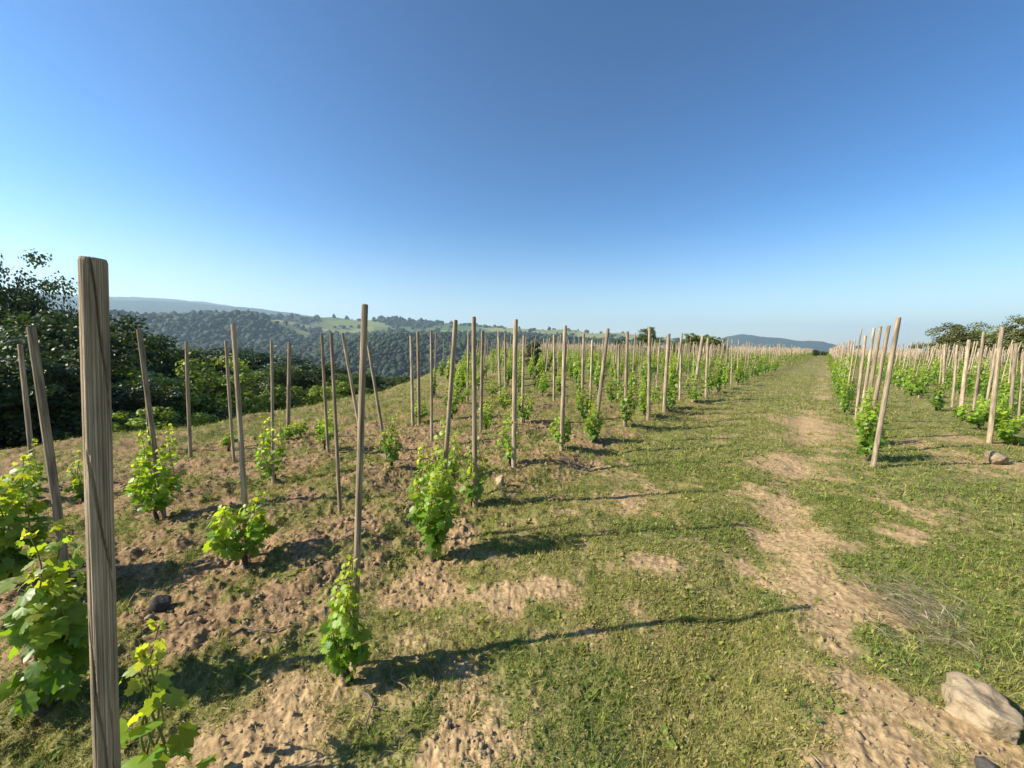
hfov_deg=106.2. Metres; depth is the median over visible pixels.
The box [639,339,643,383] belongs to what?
wooden stake
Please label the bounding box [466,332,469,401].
wooden stake
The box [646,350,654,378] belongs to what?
grape vine
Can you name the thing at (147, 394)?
wooden stake
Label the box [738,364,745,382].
grape vine
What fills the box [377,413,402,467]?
grape vine
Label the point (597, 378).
grape vine
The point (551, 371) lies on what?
grape vine
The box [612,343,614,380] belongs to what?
wooden stake
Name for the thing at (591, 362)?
wooden stake
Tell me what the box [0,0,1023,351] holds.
sky
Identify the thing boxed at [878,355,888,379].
grape vine
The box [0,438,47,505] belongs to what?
grape vine
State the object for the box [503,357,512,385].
grape vine
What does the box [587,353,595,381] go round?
grape vine
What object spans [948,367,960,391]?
grape vine
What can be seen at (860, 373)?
wooden stake
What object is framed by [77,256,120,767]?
wooden stake
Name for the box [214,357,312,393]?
tree
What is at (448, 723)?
gravel
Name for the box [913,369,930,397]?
grape vine
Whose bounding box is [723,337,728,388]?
wooden stake
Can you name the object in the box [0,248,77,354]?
tree
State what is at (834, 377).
grape vine
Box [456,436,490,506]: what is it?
grape vine
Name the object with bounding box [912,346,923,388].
wooden stake
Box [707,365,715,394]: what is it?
grape vine
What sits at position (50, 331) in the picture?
tree
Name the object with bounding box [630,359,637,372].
grape vine
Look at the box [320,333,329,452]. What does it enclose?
wooden stake
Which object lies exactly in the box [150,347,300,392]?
tree
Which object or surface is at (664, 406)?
wooden stake
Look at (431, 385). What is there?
wooden stake
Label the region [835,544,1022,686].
dry grass
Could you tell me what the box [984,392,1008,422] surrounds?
grape vine
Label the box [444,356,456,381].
grape vine
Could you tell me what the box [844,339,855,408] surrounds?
wooden stake
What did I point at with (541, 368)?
grape vine
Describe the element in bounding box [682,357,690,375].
grape vine
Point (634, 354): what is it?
wooden stake
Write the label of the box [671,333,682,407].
wooden stake
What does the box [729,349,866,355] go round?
hedge
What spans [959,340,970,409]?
wooden stake
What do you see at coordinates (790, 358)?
distant vines
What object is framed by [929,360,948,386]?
grape vine
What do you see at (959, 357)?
wooden stake
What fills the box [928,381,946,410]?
grape vine
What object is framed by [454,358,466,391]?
grape vine
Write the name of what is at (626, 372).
wooden stake
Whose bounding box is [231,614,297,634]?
twig
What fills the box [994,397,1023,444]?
grape vine
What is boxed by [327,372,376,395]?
tree
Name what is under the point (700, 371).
grape vine
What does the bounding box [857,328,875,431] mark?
wooden stake
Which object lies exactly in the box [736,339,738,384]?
wooden stake
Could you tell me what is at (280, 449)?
grape vine
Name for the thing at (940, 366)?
wooden stake
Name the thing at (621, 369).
grape vine
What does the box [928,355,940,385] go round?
grape vine
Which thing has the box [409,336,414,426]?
wooden stake
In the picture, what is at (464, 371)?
grape vine
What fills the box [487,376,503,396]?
grape vine
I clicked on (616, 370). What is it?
grape vine
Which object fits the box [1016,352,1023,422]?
wooden stake
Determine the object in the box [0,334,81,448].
tree
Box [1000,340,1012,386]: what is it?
wooden stake
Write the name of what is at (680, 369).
wooden stake
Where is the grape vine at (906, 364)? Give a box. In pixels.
[901,356,913,371]
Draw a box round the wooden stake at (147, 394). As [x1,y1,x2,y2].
[136,329,166,518]
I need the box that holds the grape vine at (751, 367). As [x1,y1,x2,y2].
[749,359,754,378]
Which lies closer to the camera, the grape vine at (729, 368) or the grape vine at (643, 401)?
the grape vine at (643, 401)
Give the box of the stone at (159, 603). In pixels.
[149,595,171,611]
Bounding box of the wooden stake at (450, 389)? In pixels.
[439,320,457,544]
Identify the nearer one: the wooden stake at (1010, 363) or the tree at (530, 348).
the wooden stake at (1010, 363)
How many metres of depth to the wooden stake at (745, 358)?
17.75 m
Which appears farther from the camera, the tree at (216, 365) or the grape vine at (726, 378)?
the tree at (216, 365)
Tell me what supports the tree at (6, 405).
on the ground at (286, 703)
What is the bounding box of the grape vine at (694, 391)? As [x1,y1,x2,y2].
[683,371,707,401]
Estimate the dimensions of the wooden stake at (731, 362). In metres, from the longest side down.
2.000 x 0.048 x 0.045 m
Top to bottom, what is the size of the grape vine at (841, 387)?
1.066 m
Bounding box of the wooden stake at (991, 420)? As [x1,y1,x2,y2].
[986,327,1004,443]
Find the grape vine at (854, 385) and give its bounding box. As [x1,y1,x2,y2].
[849,377,855,402]
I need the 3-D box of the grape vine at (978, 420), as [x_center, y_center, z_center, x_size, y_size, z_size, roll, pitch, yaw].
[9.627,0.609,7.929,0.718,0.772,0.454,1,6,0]
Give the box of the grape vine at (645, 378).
[638,355,651,388]
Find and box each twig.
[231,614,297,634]
[360,690,381,734]
[390,667,408,693]
[414,654,443,688]
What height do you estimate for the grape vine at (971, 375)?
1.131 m
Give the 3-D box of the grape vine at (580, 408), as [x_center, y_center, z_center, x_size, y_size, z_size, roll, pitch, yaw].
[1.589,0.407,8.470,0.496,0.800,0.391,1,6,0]
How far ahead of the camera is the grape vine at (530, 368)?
19.21 m
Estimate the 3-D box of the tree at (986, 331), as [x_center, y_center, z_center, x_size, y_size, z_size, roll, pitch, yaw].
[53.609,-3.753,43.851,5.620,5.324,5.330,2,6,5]
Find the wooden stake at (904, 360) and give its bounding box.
[898,345,908,388]
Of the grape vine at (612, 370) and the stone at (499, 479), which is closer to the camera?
the stone at (499, 479)
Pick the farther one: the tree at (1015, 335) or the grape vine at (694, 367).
the tree at (1015, 335)
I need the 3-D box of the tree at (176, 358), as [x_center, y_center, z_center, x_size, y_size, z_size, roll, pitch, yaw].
[-24.636,4.012,27.659,12.491,15.280,9.386,3,6,20]
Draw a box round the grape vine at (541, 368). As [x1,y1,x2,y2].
[536,357,545,376]
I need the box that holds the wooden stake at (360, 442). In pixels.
[350,304,367,667]
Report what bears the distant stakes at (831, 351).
on the ground at (286, 703)
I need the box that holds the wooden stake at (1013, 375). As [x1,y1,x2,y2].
[1008,344,1017,418]
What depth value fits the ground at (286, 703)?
2.73 m
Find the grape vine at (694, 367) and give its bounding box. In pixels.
[691,362,698,381]
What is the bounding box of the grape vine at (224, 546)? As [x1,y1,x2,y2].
[201,491,278,565]
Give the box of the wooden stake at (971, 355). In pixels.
[967,341,975,374]
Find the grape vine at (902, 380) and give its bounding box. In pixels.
[896,364,911,386]
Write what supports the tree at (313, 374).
on the ground at (286, 703)
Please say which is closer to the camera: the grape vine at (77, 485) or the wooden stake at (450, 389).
the wooden stake at (450, 389)
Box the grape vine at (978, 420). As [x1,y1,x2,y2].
[953,394,997,429]
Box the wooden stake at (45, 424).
[26,327,71,580]
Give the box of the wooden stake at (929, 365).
[918,343,937,397]
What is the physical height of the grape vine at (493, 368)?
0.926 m
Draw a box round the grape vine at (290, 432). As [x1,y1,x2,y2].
[278,422,298,439]
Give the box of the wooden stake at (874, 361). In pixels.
[860,326,881,435]
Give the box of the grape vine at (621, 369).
[620,359,624,375]
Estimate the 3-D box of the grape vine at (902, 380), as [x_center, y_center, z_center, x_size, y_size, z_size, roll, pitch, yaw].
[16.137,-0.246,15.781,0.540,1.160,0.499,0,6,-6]
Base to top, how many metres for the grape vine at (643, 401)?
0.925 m
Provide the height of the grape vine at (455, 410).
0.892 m
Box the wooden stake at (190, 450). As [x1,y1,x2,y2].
[185,341,192,457]
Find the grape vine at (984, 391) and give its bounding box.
[980,366,999,398]
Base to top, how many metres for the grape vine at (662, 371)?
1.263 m
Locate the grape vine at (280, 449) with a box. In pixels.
[254,411,289,479]
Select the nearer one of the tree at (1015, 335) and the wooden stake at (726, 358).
the wooden stake at (726, 358)
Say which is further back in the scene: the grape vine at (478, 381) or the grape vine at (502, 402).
the grape vine at (478, 381)
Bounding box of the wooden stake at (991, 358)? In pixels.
[988,344,994,378]
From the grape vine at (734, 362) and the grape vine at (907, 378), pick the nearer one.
the grape vine at (907, 378)
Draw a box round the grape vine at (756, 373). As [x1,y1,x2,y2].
[752,351,761,377]
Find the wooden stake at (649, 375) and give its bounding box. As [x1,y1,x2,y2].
[646,327,650,419]
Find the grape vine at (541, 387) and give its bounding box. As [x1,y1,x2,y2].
[534,370,550,395]
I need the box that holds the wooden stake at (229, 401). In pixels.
[224,341,235,460]
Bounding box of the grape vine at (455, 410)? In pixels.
[442,380,459,419]
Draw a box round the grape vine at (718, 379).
[712,359,723,392]
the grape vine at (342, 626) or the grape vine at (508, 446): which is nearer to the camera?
the grape vine at (342, 626)
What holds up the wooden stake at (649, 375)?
on the ground at (286, 703)
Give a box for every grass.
[0,353,1023,767]
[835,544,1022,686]
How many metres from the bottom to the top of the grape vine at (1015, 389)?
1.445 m
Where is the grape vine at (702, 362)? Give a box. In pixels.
[700,358,704,370]
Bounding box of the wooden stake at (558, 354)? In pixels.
[557,337,558,378]
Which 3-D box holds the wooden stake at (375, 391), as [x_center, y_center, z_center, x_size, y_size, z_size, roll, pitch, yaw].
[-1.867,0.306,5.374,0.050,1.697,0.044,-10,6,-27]
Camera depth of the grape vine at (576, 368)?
16.01 m
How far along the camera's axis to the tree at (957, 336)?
41.07 m
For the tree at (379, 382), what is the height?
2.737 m
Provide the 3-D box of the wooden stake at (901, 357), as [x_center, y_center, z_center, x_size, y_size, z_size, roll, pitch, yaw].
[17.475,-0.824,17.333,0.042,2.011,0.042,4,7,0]
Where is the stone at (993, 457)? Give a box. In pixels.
[984,451,1008,464]
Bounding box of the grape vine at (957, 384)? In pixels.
[956,370,962,392]
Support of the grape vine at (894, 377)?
on the ground at (286, 703)
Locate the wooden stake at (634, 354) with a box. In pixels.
[631,333,635,385]
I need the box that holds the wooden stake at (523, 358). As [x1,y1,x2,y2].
[520,336,524,422]
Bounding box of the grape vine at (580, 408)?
[574,385,595,418]
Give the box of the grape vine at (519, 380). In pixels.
[517,366,521,392]
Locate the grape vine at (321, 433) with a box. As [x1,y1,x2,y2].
[311,409,338,449]
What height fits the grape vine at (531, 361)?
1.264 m
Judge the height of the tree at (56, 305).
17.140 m
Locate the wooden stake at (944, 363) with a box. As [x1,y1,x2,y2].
[941,344,945,400]
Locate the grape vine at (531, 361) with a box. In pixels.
[528,355,535,370]
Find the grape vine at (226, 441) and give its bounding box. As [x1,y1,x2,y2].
[217,430,237,451]
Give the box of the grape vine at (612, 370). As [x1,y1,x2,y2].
[609,361,614,378]
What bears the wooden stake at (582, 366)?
on the ground at (286, 703)
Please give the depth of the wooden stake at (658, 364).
14.13 m
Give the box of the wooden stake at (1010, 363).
[1007,344,1013,397]
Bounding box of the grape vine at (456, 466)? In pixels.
[442,428,465,481]
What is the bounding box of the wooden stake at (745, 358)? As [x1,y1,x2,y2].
[742,341,748,382]
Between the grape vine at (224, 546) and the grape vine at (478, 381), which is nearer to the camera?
the grape vine at (224, 546)
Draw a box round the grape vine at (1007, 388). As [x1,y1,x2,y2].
[998,380,1015,410]
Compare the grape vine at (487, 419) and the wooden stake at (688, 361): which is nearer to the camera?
the grape vine at (487, 419)
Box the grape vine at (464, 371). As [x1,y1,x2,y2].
[463,356,470,374]
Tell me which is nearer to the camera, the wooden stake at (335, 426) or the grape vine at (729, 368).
the wooden stake at (335, 426)
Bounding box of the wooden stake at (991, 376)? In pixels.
[984,348,996,421]
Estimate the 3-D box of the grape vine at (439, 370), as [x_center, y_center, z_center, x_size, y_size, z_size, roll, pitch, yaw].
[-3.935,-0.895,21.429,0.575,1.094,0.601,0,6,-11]
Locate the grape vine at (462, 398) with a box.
[453,366,471,403]
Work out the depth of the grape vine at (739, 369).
16.60 m
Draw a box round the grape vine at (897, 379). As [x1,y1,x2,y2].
[895,366,904,388]
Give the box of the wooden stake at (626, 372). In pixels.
[623,332,628,426]
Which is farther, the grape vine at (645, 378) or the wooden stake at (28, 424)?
the grape vine at (645, 378)
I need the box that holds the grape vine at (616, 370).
[612,368,617,387]
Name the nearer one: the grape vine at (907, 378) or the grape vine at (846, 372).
the grape vine at (846, 372)
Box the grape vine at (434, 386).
[428,368,436,397]
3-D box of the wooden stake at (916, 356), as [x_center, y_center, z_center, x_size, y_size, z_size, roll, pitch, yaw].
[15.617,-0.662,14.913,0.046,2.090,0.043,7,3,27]
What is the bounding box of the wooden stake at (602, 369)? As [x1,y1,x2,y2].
[594,328,609,441]
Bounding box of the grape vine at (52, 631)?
[0,519,89,718]
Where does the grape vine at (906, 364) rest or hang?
on the ground at (286, 703)
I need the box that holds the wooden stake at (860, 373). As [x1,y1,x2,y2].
[854,336,866,421]
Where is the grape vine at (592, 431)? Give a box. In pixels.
[582,395,603,442]
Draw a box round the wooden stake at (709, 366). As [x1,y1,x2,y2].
[707,346,710,394]
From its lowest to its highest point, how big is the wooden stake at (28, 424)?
1.827 m
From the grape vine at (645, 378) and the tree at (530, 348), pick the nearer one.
the grape vine at (645, 378)
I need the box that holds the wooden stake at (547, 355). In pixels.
[545,337,549,375]
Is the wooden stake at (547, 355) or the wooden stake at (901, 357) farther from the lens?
the wooden stake at (901, 357)
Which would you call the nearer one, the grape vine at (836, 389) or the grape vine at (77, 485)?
the grape vine at (77, 485)
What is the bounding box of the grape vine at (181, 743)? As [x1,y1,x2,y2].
[119,618,217,767]
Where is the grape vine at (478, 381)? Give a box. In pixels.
[476,371,483,389]
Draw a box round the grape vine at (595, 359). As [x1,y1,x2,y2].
[592,349,597,371]
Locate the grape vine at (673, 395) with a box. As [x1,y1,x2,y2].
[653,376,677,409]
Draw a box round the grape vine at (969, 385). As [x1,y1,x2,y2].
[956,368,975,393]
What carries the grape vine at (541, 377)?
on the ground at (286, 703)
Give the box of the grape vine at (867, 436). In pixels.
[856,387,889,461]
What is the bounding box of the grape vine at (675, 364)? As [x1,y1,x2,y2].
[673,354,678,382]
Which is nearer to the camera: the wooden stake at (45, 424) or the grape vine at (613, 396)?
the wooden stake at (45, 424)
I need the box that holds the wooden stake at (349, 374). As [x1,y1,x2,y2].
[341,333,365,452]
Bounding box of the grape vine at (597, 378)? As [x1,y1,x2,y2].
[592,357,604,390]
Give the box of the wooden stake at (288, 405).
[286,342,291,437]
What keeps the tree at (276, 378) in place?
on the ground at (286, 703)
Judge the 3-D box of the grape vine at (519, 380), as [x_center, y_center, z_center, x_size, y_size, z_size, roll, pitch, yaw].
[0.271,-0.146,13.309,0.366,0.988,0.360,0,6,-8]
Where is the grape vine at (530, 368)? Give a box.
[528,359,533,376]
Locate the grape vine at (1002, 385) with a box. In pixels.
[997,374,1010,400]
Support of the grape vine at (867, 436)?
on the ground at (286, 703)
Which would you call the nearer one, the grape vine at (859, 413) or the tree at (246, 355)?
the grape vine at (859, 413)
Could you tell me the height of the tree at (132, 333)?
16.045 m
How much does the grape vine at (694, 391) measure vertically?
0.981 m
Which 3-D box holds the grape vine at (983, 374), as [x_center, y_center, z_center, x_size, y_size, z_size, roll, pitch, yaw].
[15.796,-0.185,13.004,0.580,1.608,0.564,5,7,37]
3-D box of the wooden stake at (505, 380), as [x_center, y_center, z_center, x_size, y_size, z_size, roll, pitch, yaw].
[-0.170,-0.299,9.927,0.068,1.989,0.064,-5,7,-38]
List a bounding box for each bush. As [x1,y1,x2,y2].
[612,339,625,354]
[669,332,706,358]
[704,334,729,358]
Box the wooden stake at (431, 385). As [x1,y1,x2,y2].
[430,330,432,440]
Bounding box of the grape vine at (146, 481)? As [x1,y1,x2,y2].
[122,423,186,520]
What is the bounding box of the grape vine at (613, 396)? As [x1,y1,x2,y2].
[605,374,621,402]
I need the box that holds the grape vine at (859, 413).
[852,382,880,439]
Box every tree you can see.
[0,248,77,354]
[0,277,78,354]
[0,309,180,438]
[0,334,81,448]
[0,352,81,449]
[0,369,142,443]
[13,378,185,445]
[49,312,167,382]
[76,331,180,390]
[111,355,270,423]
[112,406,221,432]
[117,334,216,386]
[148,349,239,381]
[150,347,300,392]
[175,374,254,408]
[178,410,247,427]
[211,385,295,413]
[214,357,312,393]
[233,365,317,398]
[248,384,323,412]
[252,362,343,406]
[293,380,350,407]
[295,368,353,389]
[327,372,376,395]
[339,384,372,397]
[365,375,393,393]
[383,377,398,388]
[392,375,409,387]
[519,342,542,365]
[630,326,664,357]
[908,321,996,365]
[968,328,1004,354]
[970,314,1023,364]
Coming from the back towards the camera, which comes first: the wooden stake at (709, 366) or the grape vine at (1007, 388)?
the wooden stake at (709, 366)
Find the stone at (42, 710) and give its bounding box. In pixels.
[32,699,62,717]
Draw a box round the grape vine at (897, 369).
[891,364,903,386]
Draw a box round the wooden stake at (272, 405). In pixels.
[270,340,274,483]
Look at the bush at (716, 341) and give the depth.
58.70 m
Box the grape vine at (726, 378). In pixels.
[721,364,730,388]
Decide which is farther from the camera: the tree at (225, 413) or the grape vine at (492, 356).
the grape vine at (492, 356)
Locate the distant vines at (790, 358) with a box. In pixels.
[470,347,1020,374]
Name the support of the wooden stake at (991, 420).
on the ground at (286, 703)
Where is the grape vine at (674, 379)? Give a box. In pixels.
[663,360,678,408]
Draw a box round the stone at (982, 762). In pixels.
[974,756,996,767]
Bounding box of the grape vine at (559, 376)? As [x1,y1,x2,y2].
[555,368,567,395]
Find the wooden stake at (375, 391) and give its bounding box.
[367,345,388,461]
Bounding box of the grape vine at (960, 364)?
[951,355,962,378]
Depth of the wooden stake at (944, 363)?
12.20 m
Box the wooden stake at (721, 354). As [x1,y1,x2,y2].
[719,340,722,391]
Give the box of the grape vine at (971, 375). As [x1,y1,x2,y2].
[966,365,975,384]
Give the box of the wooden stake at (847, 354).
[845,340,849,377]
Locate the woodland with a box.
[0,309,797,387]
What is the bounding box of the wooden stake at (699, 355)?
[692,336,703,401]
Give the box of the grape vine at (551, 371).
[550,354,558,376]
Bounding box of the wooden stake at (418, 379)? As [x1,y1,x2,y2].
[416,332,420,425]
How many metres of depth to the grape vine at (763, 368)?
24.40 m
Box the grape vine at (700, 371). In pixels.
[694,358,703,379]
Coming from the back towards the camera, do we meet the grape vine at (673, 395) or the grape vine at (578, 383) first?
the grape vine at (578, 383)
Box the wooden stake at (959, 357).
[957,346,962,369]
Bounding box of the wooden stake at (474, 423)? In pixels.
[472,317,477,508]
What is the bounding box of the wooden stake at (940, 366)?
[937,345,943,409]
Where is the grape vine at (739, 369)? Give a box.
[733,362,743,384]
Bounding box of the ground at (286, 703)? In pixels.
[0,293,1023,767]
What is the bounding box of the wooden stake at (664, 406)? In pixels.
[662,334,670,412]
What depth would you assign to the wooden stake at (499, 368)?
12.52 m
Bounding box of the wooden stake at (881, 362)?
[871,325,890,427]
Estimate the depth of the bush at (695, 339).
56.58 m
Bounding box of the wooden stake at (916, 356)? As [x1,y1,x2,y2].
[912,340,918,377]
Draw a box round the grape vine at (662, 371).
[660,356,664,377]
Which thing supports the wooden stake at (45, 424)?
on the ground at (286, 703)
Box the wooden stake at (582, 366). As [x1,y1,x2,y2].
[580,334,584,416]
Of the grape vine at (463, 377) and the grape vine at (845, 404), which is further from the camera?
the grape vine at (463, 377)
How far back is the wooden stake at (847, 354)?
11.19 m
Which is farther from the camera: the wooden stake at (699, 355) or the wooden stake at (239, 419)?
the wooden stake at (699, 355)
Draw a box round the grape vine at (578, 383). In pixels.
[575,369,585,390]
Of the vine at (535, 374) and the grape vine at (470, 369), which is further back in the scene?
the grape vine at (470, 369)
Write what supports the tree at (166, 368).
on the ground at (286, 703)
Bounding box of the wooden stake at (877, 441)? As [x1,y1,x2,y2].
[870,317,900,467]
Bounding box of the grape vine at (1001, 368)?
[999,365,1003,380]
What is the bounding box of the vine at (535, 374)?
[532,369,539,385]
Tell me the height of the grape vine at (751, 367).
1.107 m
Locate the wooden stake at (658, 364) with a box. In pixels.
[656,342,659,389]
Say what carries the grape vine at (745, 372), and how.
on the ground at (286, 703)
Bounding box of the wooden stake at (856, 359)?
[848,329,861,403]
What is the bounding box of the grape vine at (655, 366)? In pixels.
[651,353,661,378]
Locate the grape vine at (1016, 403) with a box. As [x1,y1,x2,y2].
[1013,381,1023,413]
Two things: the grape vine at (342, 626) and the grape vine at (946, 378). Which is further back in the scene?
the grape vine at (946, 378)
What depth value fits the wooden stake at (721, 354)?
13.75 m
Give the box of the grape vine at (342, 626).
[318,554,371,686]
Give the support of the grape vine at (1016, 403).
on the ground at (286, 703)
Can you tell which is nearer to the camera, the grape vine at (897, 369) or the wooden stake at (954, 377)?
the wooden stake at (954, 377)
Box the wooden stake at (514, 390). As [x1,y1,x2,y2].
[511,319,517,467]
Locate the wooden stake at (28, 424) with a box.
[17,344,35,486]
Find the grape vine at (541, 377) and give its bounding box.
[539,370,548,389]
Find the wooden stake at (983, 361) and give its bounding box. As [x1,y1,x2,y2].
[978,346,987,388]
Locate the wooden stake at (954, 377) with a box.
[951,345,958,407]
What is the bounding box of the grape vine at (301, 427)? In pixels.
[293,418,309,436]
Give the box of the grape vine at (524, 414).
[511,392,534,422]
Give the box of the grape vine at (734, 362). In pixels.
[732,358,736,372]
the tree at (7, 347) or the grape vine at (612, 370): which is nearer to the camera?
the tree at (7, 347)
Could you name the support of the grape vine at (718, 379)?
on the ground at (286, 703)
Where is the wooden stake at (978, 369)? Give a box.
[972,332,985,413]
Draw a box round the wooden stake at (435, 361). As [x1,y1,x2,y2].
[434,332,435,395]
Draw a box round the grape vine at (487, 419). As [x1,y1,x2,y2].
[477,397,494,429]
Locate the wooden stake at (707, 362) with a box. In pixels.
[705,338,709,397]
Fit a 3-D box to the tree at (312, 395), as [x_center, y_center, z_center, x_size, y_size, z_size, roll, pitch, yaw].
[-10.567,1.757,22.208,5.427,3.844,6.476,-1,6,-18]
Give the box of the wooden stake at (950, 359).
[945,345,954,377]
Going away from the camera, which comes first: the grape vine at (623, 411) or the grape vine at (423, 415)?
the grape vine at (623, 411)
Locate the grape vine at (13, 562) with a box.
[0,454,53,582]
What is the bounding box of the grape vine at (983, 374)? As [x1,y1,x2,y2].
[965,356,988,399]
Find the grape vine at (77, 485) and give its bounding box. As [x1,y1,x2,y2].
[61,450,83,500]
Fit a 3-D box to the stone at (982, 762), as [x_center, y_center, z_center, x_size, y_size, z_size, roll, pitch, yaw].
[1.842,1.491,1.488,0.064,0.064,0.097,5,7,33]
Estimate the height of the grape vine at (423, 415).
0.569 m
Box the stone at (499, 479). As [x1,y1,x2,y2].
[494,475,504,485]
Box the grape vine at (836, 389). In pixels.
[834,376,841,395]
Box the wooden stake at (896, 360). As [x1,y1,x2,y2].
[892,347,899,376]
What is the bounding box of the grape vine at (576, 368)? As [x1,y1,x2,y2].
[571,354,581,382]
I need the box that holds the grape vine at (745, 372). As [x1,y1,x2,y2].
[744,363,748,381]
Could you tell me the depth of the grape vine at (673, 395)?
9.44 m
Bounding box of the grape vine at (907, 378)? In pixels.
[904,367,920,390]
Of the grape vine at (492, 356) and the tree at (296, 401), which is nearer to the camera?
the tree at (296, 401)
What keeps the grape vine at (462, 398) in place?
on the ground at (286, 703)
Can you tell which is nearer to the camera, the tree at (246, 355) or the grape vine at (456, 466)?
the grape vine at (456, 466)
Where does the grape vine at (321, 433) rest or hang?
on the ground at (286, 703)
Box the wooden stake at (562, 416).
[559,325,566,451]
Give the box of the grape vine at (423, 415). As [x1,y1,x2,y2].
[414,399,429,418]
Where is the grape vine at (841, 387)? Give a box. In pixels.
[839,374,852,408]
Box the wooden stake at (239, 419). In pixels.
[231,324,250,557]
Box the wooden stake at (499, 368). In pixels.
[497,331,500,394]
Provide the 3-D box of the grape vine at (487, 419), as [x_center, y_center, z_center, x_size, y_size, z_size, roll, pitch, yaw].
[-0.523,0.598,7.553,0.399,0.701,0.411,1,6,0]
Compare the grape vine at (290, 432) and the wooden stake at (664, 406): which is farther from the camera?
the wooden stake at (664, 406)
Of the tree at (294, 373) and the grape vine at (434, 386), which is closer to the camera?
the grape vine at (434, 386)
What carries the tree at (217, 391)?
on the ground at (286, 703)
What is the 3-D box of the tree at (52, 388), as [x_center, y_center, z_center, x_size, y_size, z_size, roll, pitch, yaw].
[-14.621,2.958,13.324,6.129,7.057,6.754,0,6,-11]
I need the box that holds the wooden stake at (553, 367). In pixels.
[553,335,554,400]
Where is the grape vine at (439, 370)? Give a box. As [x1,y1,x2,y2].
[437,359,445,376]
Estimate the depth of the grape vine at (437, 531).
2.89 m
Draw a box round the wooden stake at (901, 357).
[895,343,903,386]
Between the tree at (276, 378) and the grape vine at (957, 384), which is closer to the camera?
the grape vine at (957, 384)
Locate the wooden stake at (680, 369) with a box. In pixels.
[679,337,681,399]
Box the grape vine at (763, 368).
[761,353,767,373]
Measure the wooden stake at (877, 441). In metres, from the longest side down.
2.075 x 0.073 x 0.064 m
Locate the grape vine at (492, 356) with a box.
[490,348,495,363]
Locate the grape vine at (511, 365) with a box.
[507,349,512,376]
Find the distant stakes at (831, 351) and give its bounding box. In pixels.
[485,342,1022,378]
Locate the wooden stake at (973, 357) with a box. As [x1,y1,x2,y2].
[967,341,977,382]
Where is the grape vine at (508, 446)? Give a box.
[496,399,523,465]
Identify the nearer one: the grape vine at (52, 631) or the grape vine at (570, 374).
the grape vine at (52, 631)
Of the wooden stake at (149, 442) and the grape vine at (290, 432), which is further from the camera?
the grape vine at (290, 432)
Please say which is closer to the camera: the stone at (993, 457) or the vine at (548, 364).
the stone at (993, 457)
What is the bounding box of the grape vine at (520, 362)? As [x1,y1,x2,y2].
[517,356,521,373]
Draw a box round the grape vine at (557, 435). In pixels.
[548,406,571,444]
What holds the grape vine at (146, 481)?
on the ground at (286, 703)
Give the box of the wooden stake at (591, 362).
[589,340,592,398]
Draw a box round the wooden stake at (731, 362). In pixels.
[730,339,732,384]
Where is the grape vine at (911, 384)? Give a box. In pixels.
[904,370,919,395]
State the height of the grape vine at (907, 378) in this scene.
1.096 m
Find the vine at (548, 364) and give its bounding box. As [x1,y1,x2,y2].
[538,357,550,370]
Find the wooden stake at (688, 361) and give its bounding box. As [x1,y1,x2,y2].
[687,337,690,380]
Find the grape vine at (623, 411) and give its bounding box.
[616,378,639,421]
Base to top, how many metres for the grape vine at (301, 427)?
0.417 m
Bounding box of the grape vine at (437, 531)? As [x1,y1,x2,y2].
[406,419,461,562]
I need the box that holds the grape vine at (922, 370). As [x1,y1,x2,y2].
[918,360,931,377]
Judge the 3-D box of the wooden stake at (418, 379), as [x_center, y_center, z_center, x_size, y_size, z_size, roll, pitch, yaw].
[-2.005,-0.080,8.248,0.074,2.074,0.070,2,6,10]
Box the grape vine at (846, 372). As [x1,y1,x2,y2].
[837,354,853,398]
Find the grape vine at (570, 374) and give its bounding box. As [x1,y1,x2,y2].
[567,361,573,376]
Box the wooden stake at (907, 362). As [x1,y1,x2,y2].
[901,342,911,389]
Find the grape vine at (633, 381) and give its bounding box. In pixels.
[628,370,637,394]
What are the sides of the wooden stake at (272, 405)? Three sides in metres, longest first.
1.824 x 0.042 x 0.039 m
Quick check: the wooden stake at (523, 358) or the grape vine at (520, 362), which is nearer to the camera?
the wooden stake at (523, 358)
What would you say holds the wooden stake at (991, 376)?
on the ground at (286, 703)
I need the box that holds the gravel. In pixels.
[0,413,1011,767]
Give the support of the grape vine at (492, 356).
on the ground at (286, 703)
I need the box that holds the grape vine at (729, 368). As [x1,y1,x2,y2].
[727,359,733,372]
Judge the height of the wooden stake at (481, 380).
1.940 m
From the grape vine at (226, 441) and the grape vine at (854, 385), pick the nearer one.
the grape vine at (226, 441)
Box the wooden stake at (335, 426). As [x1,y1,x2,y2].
[329,333,341,515]
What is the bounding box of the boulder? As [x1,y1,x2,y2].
[941,671,1023,744]
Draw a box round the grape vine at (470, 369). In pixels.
[469,356,476,381]
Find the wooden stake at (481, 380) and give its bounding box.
[480,331,483,430]
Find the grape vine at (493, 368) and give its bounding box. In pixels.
[490,359,495,372]
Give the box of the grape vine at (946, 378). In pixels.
[934,364,952,387]
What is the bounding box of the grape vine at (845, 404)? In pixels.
[838,379,851,414]
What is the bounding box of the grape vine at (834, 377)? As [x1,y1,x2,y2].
[830,358,842,384]
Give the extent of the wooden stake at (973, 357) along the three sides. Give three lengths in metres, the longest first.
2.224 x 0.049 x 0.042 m
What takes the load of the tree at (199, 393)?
on the ground at (286, 703)
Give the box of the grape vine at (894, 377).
[890,366,896,385]
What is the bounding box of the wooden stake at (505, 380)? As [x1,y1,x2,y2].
[504,334,506,409]
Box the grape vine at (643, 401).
[638,375,654,415]
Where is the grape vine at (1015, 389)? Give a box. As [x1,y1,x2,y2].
[1014,365,1023,394]
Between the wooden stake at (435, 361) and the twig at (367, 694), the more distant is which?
the wooden stake at (435, 361)
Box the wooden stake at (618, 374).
[617,345,619,397]
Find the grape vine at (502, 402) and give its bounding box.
[495,382,511,409]

